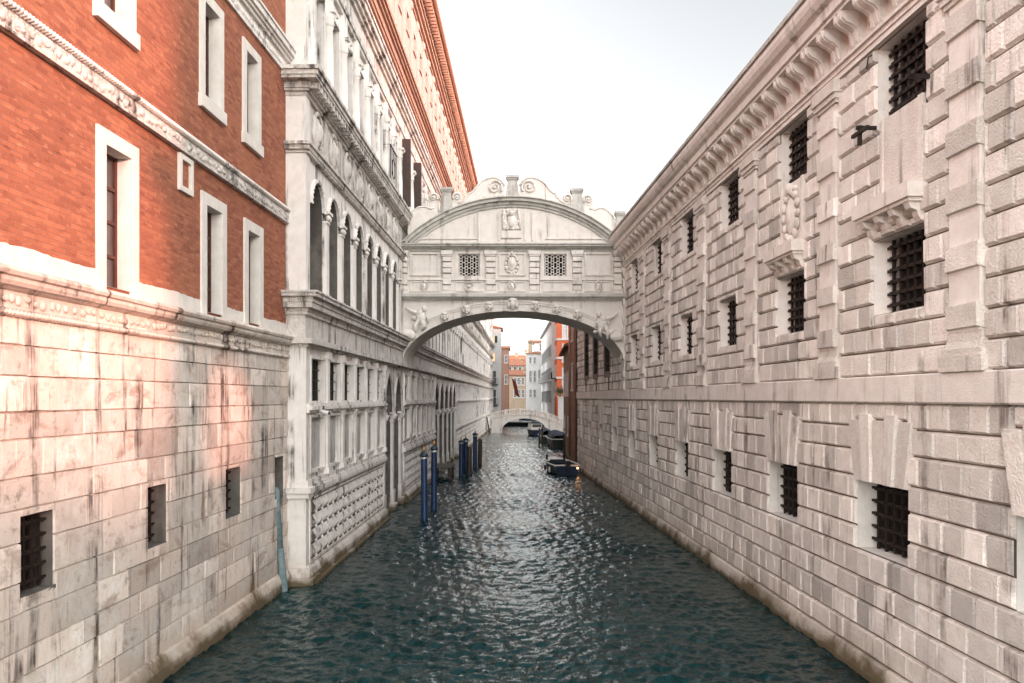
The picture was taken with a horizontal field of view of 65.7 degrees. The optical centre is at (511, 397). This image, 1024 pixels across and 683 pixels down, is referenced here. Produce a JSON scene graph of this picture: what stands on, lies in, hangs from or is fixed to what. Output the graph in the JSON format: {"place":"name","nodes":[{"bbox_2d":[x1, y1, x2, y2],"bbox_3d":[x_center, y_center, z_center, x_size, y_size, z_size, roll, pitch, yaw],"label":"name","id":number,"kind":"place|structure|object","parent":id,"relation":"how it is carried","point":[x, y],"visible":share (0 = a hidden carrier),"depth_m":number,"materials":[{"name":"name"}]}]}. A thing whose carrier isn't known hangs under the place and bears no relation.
{"place":"outdoors","nodes":[
{"label":"outdoors","id":0,"kind":"place"},
{"bbox_2d":[163,425,868,682],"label":"water","id":1,"kind":"structure","parent":0,"point":[510,560],"depth_m":18.78,"materials":[{"name":"teal liquid"}]},
{"bbox_2d":[0,0,296,682],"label":"brick building","id":2,"kind":"structure","parent":1,"relation":"on","point":[145,338],"depth_m":13.41,"materials":[{"name":"red brick"}]},
{"bbox_2d":[17,510,55,600],"bbox_3d":[-6.575,2.120,10.753,0.315,1.100,0.790,0,0,2],"label":"base window","id":3,"kind":"structure","parent":2,"relation":"in","point":[36,530],"depth_m":10.98,"materials":[{"name":"black metal"}]},
{"bbox_2d":[92,0,139,50],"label":"window","id":4,"kind":"structure","parent":2,"relation":"in","point":[119,16],"depth_m":13.03,"materials":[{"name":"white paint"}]},
{"bbox_2d":[95,124,138,296],"bbox_3d":[-6.491,-2.930,12.832,0.301,2.560,1.250,0,0,2],"label":"window","id":5,"kind":"structure","parent":2,"relation":"in","point":[116,159],"depth_m":13.16,"materials":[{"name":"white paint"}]},
{"bbox_2d":[146,484,166,548],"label":"base window","id":6,"kind":"structure","parent":2,"relation":"in","point":[156,507],"depth_m":14.44,"materials":[{"name":"black metal"}]},
{"bbox_2d":[198,0,226,125],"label":"window","id":7,"kind":"structure","parent":2,"relation":"in","point":[211,17],"depth_m":16.83,"materials":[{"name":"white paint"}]},
{"bbox_2d":[200,190,226,318],"bbox_3d":[-6.352,-2.910,16.584,0.301,2.520,1.260,0,0,2],"label":"window","id":8,"kind":"structure","parent":2,"relation":"in","point":[213,212],"depth_m":16.97,"materials":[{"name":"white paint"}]},
{"bbox_2d":[224,467,240,518],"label":"base window","id":9,"kind":"structure","parent":2,"relation":"in","point":[232,485],"depth_m":17.99,"materials":[{"name":"black metal"}]},
{"bbox_2d":[241,36,263,157],"bbox_3d":[-6.247,-7.055,18.752,0.351,2.430,1.220,0,0,2],"label":"window","id":10,"kind":"structure","parent":2,"relation":"in","point":[251,133],"depth_m":19.10,"materials":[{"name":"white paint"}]},
{"bbox_2d":[243,217,263,327],"bbox_3d":[-6.267,-2.895,18.867,0.301,2.490,1.230,0,0,2],"label":"window","id":11,"kind":"structure","parent":2,"relation":"in","point":[253,234],"depth_m":19.24,"materials":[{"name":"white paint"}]},
{"bbox_2d":[274,456,282,499],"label":"base window","id":12,"kind":"structure","parent":2,"relation":"in","point":[278,472],"depth_m":20.99,"materials":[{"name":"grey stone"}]},
{"bbox_2d":[274,487,287,591],"bbox_3d":[-5.968,4.159,20.485,0.418,3.688,0.190,0,0,0],"label":"teal post","id":13,"kind":"object","parent":1,"relation":"in","point":[281,562],"visible":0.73,"depth_m":20.41,"materials":[{"name":"paint"}]},
{"bbox_2d":[281,0,494,586],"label":"white palace","id":14,"kind":"structure","parent":1,"relation":"on","point":[377,148],"depth_m":28.67,"materials":[{"name":"stone"}]},
{"bbox_2d":[310,355,325,402],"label":"window","id":15,"kind":"structure","parent":14,"relation":"in","point":[314,370],"depth_m":22.92,"materials":[{"name":"white stone"}]},
{"bbox_2d":[314,409,329,414],"bbox_3d":[-5.302,0.410,22.169,0.470,0.162,0.120,0,0,18],"label":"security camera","id":16,"kind":"object","parent":14,"relation":"attached to","point":[320,411],"visible":1,"depth_m":22.12,"materials":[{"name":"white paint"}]},
{"bbox_2d":[322,0,324,72],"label":"upper window","id":17,"kind":"structure","parent":14,"relation":"in","point":[323,1],"depth_m":23.17,"materials":[{"name":"white stone"}]},
{"bbox_2d":[330,359,340,401],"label":"window","id":18,"kind":"structure","parent":14,"relation":"in","point":[332,372],"depth_m":25.12,"materials":[{"name":"white stone"}]},
{"bbox_2d":[334,20,339,96],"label":"upper window","id":19,"kind":"structure","parent":14,"relation":"in","point":[337,26],"depth_m":25.03,"materials":[{"name":"white stone"}]},
{"bbox_2d":[345,362,353,401],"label":"window","id":20,"kind":"structure","parent":14,"relation":"in","point":[347,363],"depth_m":27.00,"materials":[{"name":"white stone"}]},
{"bbox_2d":[348,47,352,117],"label":"upper window","id":21,"kind":"structure","parent":14,"relation":"in","point":[349,49],"depth_m":26.89,"materials":[{"name":"white stone"}]},
{"bbox_2d":[357,364,364,401],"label":"window","id":22,"kind":"structure","parent":14,"relation":"in","point":[363,366],"depth_m":28.83,"materials":[{"name":"white stone"}]},
{"bbox_2d":[360,71,363,134],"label":"upper window","id":23,"kind":"structure","parent":14,"relation":"in","point":[362,75],"depth_m":28.75,"materials":[{"name":"white stone"}]},
{"bbox_2d":[368,366,374,400],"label":"window","id":24,"kind":"structure","parent":14,"relation":"in","point":[369,367],"depth_m":30.76,"materials":[{"name":"white stone"}]},
{"bbox_2d":[371,91,373,150],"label":"upper window","id":25,"kind":"structure","parent":14,"relation":"in","point":[372,94],"depth_m":30.61,"materials":[{"name":"white stone"}]},
{"bbox_2d":[378,368,383,400],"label":"window","id":26,"kind":"structure","parent":14,"relation":"in","point":[379,369],"depth_m":32.65,"materials":[{"name":"white stone"}]},
{"bbox_2d":[380,110,382,165],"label":"upper window","id":27,"kind":"structure","parent":14,"relation":"in","point":[381,111],"depth_m":32.47,"materials":[{"name":"white stone"}]},
{"bbox_2d":[389,126,390,176],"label":"upper window","id":28,"kind":"structure","parent":14,"relation":"in","point":[389,126],"depth_m":34.32,"materials":[{"name":"white stone"}]},
{"bbox_2d":[396,141,397,189],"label":"upper window","id":29,"kind":"structure","parent":14,"relation":"in","point":[396,141],"depth_m":36.21,"materials":[{"name":"white stone"}]},
{"bbox_2d":[398,0,401,15],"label":"attic window","id":30,"kind":"structure","parent":14,"relation":"in","point":[400,7],"depth_m":37.13,"materials":[{"name":"pink paint"}]},
{"bbox_2d":[403,373,409,400],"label":"window","id":31,"kind":"structure","parent":14,"relation":"in","point":[404,386],"depth_m":38.26,"materials":[{"name":"white stone"}]},
{"bbox_2d":[402,139,410,206],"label":"upper window","id":32,"kind":"structure","parent":14,"relation":"in","point":[406,143],"depth_m":36.84,"materials":[{"name":"brown"}]},
{"bbox_2d":[406,7,409,38],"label":"attic window","id":33,"kind":"structure","parent":14,"relation":"in","point":[407,29],"depth_m":39.63,"materials":[{"name":"pink paint"}]},
{"bbox_2d":[412,375,415,399],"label":"window","id":34,"kind":"structure","parent":14,"relation":"in","point":[414,376],"depth_m":42.04,"materials":[{"name":"white stone"}]},
{"bbox_2d":[413,30,416,58],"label":"attic window","id":35,"kind":"structure","parent":14,"relation":"in","point":[414,51],"depth_m":41.77,"materials":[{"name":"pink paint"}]},
{"bbox_2d":[414,163,421,208],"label":"upper window","id":36,"kind":"structure","parent":14,"relation":"in","point":[417,166],"depth_m":40.56,"materials":[{"name":"brown wood"}]},
{"bbox_2d":[419,50,422,76],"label":"attic window","id":37,"kind":"structure","parent":14,"relation":"in","point":[420,70],"depth_m":44.21,"materials":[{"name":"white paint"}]},
{"bbox_2d":[425,68,427,92],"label":"attic window","id":38,"kind":"structure","parent":14,"relation":"in","point":[426,88],"depth_m":46.70,"materials":[{"name":"white paint"}]},
{"bbox_2d":[430,84,432,106],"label":"attic window","id":39,"kind":"structure","parent":14,"relation":"in","point":[430,84],"depth_m":48.88,"materials":[{"name":"white paint"}]},
{"bbox_2d":[434,99,436,120],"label":"attic window","id":40,"kind":"structure","parent":14,"relation":"in","point":[435,116],"depth_m":51.33,"materials":[{"name":"white paint"}]},
{"bbox_2d":[438,112,440,132],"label":"attic window","id":41,"kind":"structure","parent":14,"relation":"in","point":[438,112],"depth_m":53.70,"materials":[{"name":"white paint"}]},
{"bbox_2d":[401,175,625,384],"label":"covered stone bridge","id":42,"kind":"structure","parent":14,"relation":"attached to","point":[531,247],"depth_m":37.94,"materials":[{"name":"white stone"}]},
{"bbox_2d":[455,251,482,277],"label":"window","id":43,"kind":"structure","parent":42,"relation":"in","point":[468,264],"depth_m":38.06,"materials":[{"name":"stone"}]},
{"bbox_2d":[541,251,569,277],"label":"window","id":44,"kind":"structure","parent":42,"relation":"in","point":[554,264],"depth_m":38.06,"materials":[{"name":"stone"}]},
{"bbox_2d":[420,446,427,520],"bbox_3d":[-3.542,4.120,32.069,0.346,4.320,0.337,0,0,0],"label":"mooring pole","id":45,"kind":"object","parent":1,"relation":"in","point":[424,490],"visible":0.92,"depth_m":31.95,"materials":[{"name":"blue paint"}]},
{"bbox_2d":[430,441,437,509],"bbox_3d":[-3.463,4.101,35.226,0.337,4.415,0.346,0,0,33],"label":"mooring pole","id":46,"kind":"object","parent":1,"relation":"in","point":[434,449],"visible":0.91,"depth_m":35.11,"materials":[{"name":"paint"}]},
{"bbox_2d":[437,463,454,478],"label":"timber jetty","id":47,"kind":"object","parent":1,"relation":"in","point":[449,467],"visible":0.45,"depth_m":50.10,"materials":[{"name":"wood"}]},
{"bbox_2d":[458,437,463,475],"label":"mooring pole","id":48,"kind":"object","parent":1,"relation":"in","point":[461,456],"visible":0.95,"depth_m":50.97,"materials":[{"name":"paint"}]},
{"bbox_2d":[463,435,468,471],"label":"mooring pole","id":49,"kind":"object","parent":1,"relation":"in","point":[465,439],"visible":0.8,"depth_m":53.31,"materials":[{"name":"paint"}]},
{"bbox_2d":[467,446,471,474],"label":"timber stake","id":50,"kind":"object","parent":1,"relation":"in","point":[469,460],"visible":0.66,"depth_m":51.52,"materials":[{"name":"wood"}]},
{"bbox_2d":[472,430,477,467],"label":"mooring pole","id":51,"kind":"object","parent":1,"relation":"in","point":[475,434],"visible":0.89,"depth_m":56.58,"materials":[{"name":"paint"}]},
{"bbox_2d":[478,439,481,464],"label":"timber stake","id":52,"kind":"object","parent":1,"relation":"in","point":[479,451],"visible":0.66,"depth_m":58.73,"materials":[{"name":"wood"}]},
{"bbox_2d":[492,325,502,416],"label":"white canal house","id":53,"kind":"structure","parent":1,"relation":"on","point":[497,368],"depth_m":137.00,"materials":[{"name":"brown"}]},
{"bbox_2d":[493,370,496,383],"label":"window","id":54,"kind":"structure","parent":53,"relation":"in","point":[494,371],"depth_m":137.15,"materials":[{"name":"white paint"}]},
{"bbox_2d":[493,389,496,404],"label":"window","id":55,"kind":"structure","parent":53,"relation":"in","point":[494,390],"depth_m":137.15,"materials":[{"name":"white paint"}]},
{"bbox_2d":[502,346,509,414],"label":"narrow pink house","id":56,"kind":"structure","parent":1,"relation":"on","point":[505,376],"depth_m":152.00,"materials":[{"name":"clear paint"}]},
{"bbox_2d":[504,374,507,384],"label":"window","id":57,"kind":"structure","parent":56,"relation":"in","point":[505,375],"depth_m":151.96,"materials":[{"name":"white glass"}]},
{"bbox_2d":[509,368,525,413],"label":"ochre house","id":58,"kind":"structure","parent":1,"relation":"on","point":[516,402],"depth_m":185.00,"materials":[{"name":"beige paint"}]},
{"bbox_2d":[521,389,524,397],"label":"window","id":59,"kind":"structure","parent":58,"relation":"in","point":[522,390],"depth_m":184.97,"materials":[{"name":"white glass"}]},
{"bbox_2d":[509,358,525,369],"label":"tiled roof house","id":60,"kind":"structure","parent":1,"relation":"on","point":[518,365],"depth_m":215.45,"materials":[{"name":"tile"}]},
{"bbox_2d":[504,419,530,425],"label":"moored boat","id":61,"kind":"object","parent":1,"relation":"on","point":[516,422],"visible":0.56,"depth_m":139.14,"materials":[{"name":"black paint"}]},
{"bbox_2d":[509,349,527,360],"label":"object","id":62,"kind":"structure","parent":1,"relation":"on","point":[516,357],"depth_m":242.86,"materials":[{"name":"tile"}]},
{"bbox_2d":[490,408,563,432],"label":"stone footbridge","id":63,"kind":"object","parent":1,"relation":"in","point":[500,421],"visible":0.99,"depth_m":112.00,"materials":[{"name":"white stone"}]},
{"bbox_2d":[520,419,542,424],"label":"moored boat","id":64,"kind":"object","parent":1,"relation":"on","point":[531,420],"visible":0.26,"depth_m":142.25,"materials":[{"name":"grey paint"}]},
{"bbox_2d":[525,340,540,413],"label":"white corner house","id":65,"kind":"structure","parent":1,"relation":"on","point":[533,375],"depth_m":168.05,"materials":[{"name":"paint"}]},
{"bbox_2d":[529,370,531,382],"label":"window","id":66,"kind":"structure","parent":65,"relation":"in","point":[530,371],"depth_m":168.09,"materials":[{"name":"glass"}]},
{"bbox_2d":[533,370,535,382],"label":"window","id":67,"kind":"structure","parent":65,"relation":"in","point":[534,371],"depth_m":168.13,"materials":[{"name":"glass"}]},
{"bbox_2d":[527,422,541,435],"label":"moored boat","id":68,"kind":"object","parent":1,"relation":"on","point":[533,428],"visible":0.6,"depth_m":104.86,"materials":[{"name":"blue paint"}]},
{"bbox_2d":[532,340,540,351],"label":"turreted grey house","id":69,"kind":"structure","parent":1,"relation":"on","point":[536,344],"depth_m":182.00,"materials":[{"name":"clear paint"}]},
{"bbox_2d":[541,427,542,444],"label":"bare pole","id":70,"kind":"object","parent":1,"relation":"in","point":[541,435],"visible":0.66,"depth_m":82.99,"materials":[{"name":"wood"}]},
{"bbox_2d":[538,428,550,442],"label":"moored boat","id":71,"kind":"object","parent":1,"relation":"on","point":[546,431],"visible":0.46,"depth_m":87.98,"materials":[{"name":"black paint"}]},
{"bbox_2d":[546,430,562,447],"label":"moored boat","id":72,"kind":"object","parent":1,"relation":"on","point":[554,438],"visible":0.75,"depth_m":79.05,"materials":[{"name":"black paint"}]},
{"bbox_2d":[551,323,567,421],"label":"orange house","id":73,"kind":"structure","parent":1,"relation":"on","point":[561,335],"depth_m":122.00,"materials":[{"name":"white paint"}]},
{"bbox_2d":[562,367,563,388],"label":"window","id":74,"kind":"structure","parent":73,"relation":"in","point":[562,367],"depth_m":121.96,"materials":[{"name":"white paint"}]},
{"bbox_2d":[562,324,567,337],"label":"window","id":75,"kind":"structure","parent":73,"relation":"in","point":[564,327],"depth_m":122.14,"materials":[{"name":"white paint"}]},
{"bbox_2d":[541,454,579,474],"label":"moored boat","id":76,"kind":"object","parent":1,"relation":"on","point":[555,465],"visible":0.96,"depth_m":51.53,"materials":[{"name":"blue paint"}]},
{"bbox_2d":[557,396,563,428],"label":"garden wall","id":77,"kind":"structure","parent":1,"relation":"in","point":[560,406],"depth_m":114.50,"materials":[{"name":"paint"}]},
{"bbox_2d":[555,386,563,395],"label":"potted shrub","id":78,"kind":"object","parent":77,"relation":"on","point":[559,393],"visible":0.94,"depth_m":114.35,"materials":[{"name":"green plant"}]},
{"bbox_2d":[563,428,564,453],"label":"dark pole","id":79,"kind":"object","parent":1,"relation":"in","point":[563,441],"visible":0.66,"depth_m":70.37,"materials":[{"name":"wood"}]},
{"bbox_2d":[568,326,577,462],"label":"brown canal house","id":80,"kind":"structure","parent":1,"relation":"on","point":[572,391],"depth_m":58.23,"materials":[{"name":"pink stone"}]},
{"bbox_2d":[570,363,572,390],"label":"window","id":81,"kind":"structure","parent":80,"relation":"in","point":[571,389],"depth_m":58.23,"materials":[{"name":"brown stone"}]},
{"bbox_2d":[512,379,521,397],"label":"red flag","id":82,"kind":"object","parent":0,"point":[515,387],"visible":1,"depth_m":160.01,"materials":[{"name":"fabric"}]},
{"bbox_2d":[437,0,797,354],"label":"sky","id":83,"kind":"structure","parent":0,"point":[597,97],"materials":[{"name":"white"}]},
{"label":"ground","id":84,"kind":"structure","parent":0,"visible":0},
{"bbox_2d":[538,321,554,419],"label":"long grey house","id":85,"kind":"structure","parent":84,"relation":"on","point":[545,380],"depth_m":138.50,"materials":[{"name":"grey paint"}]},
{"bbox_2d":[544,368,549,381],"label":"window","id":86,"kind":"structure","parent":85,"relation":"in","point":[549,368],"depth_m":136.49,"materials":[{"name":"grey glass"}]},
{"bbox_2d":[559,343,569,459],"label":"brown house","id":87,"kind":"structure","parent":84,"relation":"on","point":[564,351],"depth_m":67.57,"materials":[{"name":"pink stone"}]},
{"bbox_2d":[566,371,567,396],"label":"window","id":88,"kind":"structure","parent":87,"relation":"in","point":[567,371],"depth_m":64.63,"materials":[{"name":"brown stone"}]},
{"bbox_2d":[576,0,1023,682],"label":"stone prison","id":89,"kind":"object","parent":84,"relation":"on","point":[800,404],"visible":0.91,"depth_m":14.92,"materials":[{"name":"white stone"}]},
{"bbox_2d":[584,332,588,380],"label":"arched window","id":90,"kind":"structure","parent":89,"relation":"in","point":[586,336],"depth_m":51.43,"materials":[{"name":"stone"}]},
{"bbox_2d":[593,337,598,378],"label":"arched window","id":91,"kind":"structure","parent":89,"relation":"in","point":[595,375],"depth_m":47.53,"materials":[{"name":"stone"}]},
{"bbox_2d":[600,424,603,445],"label":"window","id":92,"kind":"structure","parent":89,"relation":"in","point":[601,425],"depth_m":45.86,"materials":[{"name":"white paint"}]},
{"bbox_2d":[604,345,610,376],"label":"arched window","id":93,"kind":"structure","parent":89,"relation":"in","point":[607,357],"depth_m":43.13,"materials":[{"name":"stone"}]},
{"bbox_2d":[613,427,617,451],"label":"window","id":94,"kind":"structure","parent":89,"relation":"in","point":[615,434],"depth_m":41.41,"materials":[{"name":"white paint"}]},
{"bbox_2d":[629,430,635,458],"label":"window","id":95,"kind":"structure","parent":89,"relation":"in","point":[632,450],"depth_m":36.97,"materials":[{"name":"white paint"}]},
{"bbox_2d":[631,335,637,365],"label":"window","id":96,"kind":"structure","parent":89,"relation":"in","point":[634,340],"depth_m":36.48,"materials":[{"name":"white stone"}]},
{"bbox_2d":[632,260,638,291],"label":"window","id":97,"kind":"structure","parent":89,"relation":"in","point":[635,272],"depth_m":36.29,"materials":[{"name":"white stone"}]},
{"bbox_2d":[650,435,658,467],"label":"window","id":98,"kind":"structure","parent":89,"relation":"in","point":[654,445],"depth_m":32.53,"materials":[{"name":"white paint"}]},
{"bbox_2d":[653,326,661,360],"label":"window","id":99,"kind":"structure","parent":89,"relation":"in","point":[657,343],"depth_m":32.00,"materials":[{"name":"white stone"}]},
{"bbox_2d":[654,239,662,275],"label":"window","id":100,"kind":"structure","parent":89,"relation":"in","point":[657,246],"depth_m":31.83,"materials":[{"name":"white stone"}]},
{"bbox_2d":[677,441,689,479],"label":"window","id":101,"kind":"structure","parent":89,"relation":"in","point":[682,447],"depth_m":28.08,"materials":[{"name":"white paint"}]},
{"bbox_2d":[681,314,692,355],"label":"window","id":102,"kind":"structure","parent":89,"relation":"in","point":[686,322],"depth_m":27.54,"materials":[{"name":"white stone"}]},
{"bbox_2d":[682,211,694,256],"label":"window","id":103,"kind":"structure","parent":89,"relation":"in","point":[687,223],"depth_m":27.35,"materials":[{"name":"white stone"}]},
{"bbox_2d":[715,449,732,496],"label":"window","id":104,"kind":"structure","parent":89,"relation":"in","point":[723,465],"depth_m":23.63,"materials":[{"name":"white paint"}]},
{"bbox_2d":[720,297,737,347],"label":"window","id":105,"kind":"structure","parent":89,"relation":"in","point":[728,336],"depth_m":23.06,"materials":[{"name":"white stone"}]},
{"bbox_2d":[722,172,739,229],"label":"window","id":106,"kind":"structure","parent":89,"relation":"in","point":[730,210],"depth_m":22.71,"materials":[{"name":"white stone"}]},
{"bbox_2d":[770,461,798,522],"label":"window","id":107,"kind":"structure","parent":89,"relation":"in","point":[783,477],"depth_m":19.02,"materials":[{"name":"white paint"}]},
{"bbox_2d":[778,270,805,335],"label":"window","id":108,"kind":"structure","parent":89,"relation":"in","point":[791,300],"depth_m":18.43,"materials":[{"name":"black stone"}]},
{"bbox_2d":[781,113,808,188],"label":"window","id":109,"kind":"structure","parent":89,"relation":"in","point":[794,158],"depth_m":18.17,"materials":[{"name":"black stone"}]},
{"bbox_2d":[858,480,910,565],"bbox_3d":[6.812,2.166,13.855,0.704,1.287,1.798,0,0,-2],"label":"window","id":110,"kind":"structure","parent":89,"relation":"in","point":[883,512],"depth_m":14.37,"materials":[{"name":"white paint"}]},
{"bbox_2d":[874,223,925,315],"bbox_3d":[6.835,-2.091,13.331,0.704,1.332,1.644,0,0,-2],"label":"window","id":111,"kind":"structure","parent":89,"relation":"in","point":[899,265],"depth_m":13.74,"materials":[{"name":"black stone"}]},
{"bbox_2d":[878,9,928,123],"bbox_3d":[6.839,-5.458,13.226,0.704,1.318,1.554,0,0,-2],"label":"window","id":112,"kind":"structure","parent":89,"relation":"in","point":[905,52],"depth_m":13.55,"materials":[{"name":"black metal"}]},
{"bbox_2d":[1017,516,1023,613],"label":"window","id":113,"kind":"structure","parent":89,"relation":"in","point":[1020,520],"depth_m":10.39,"materials":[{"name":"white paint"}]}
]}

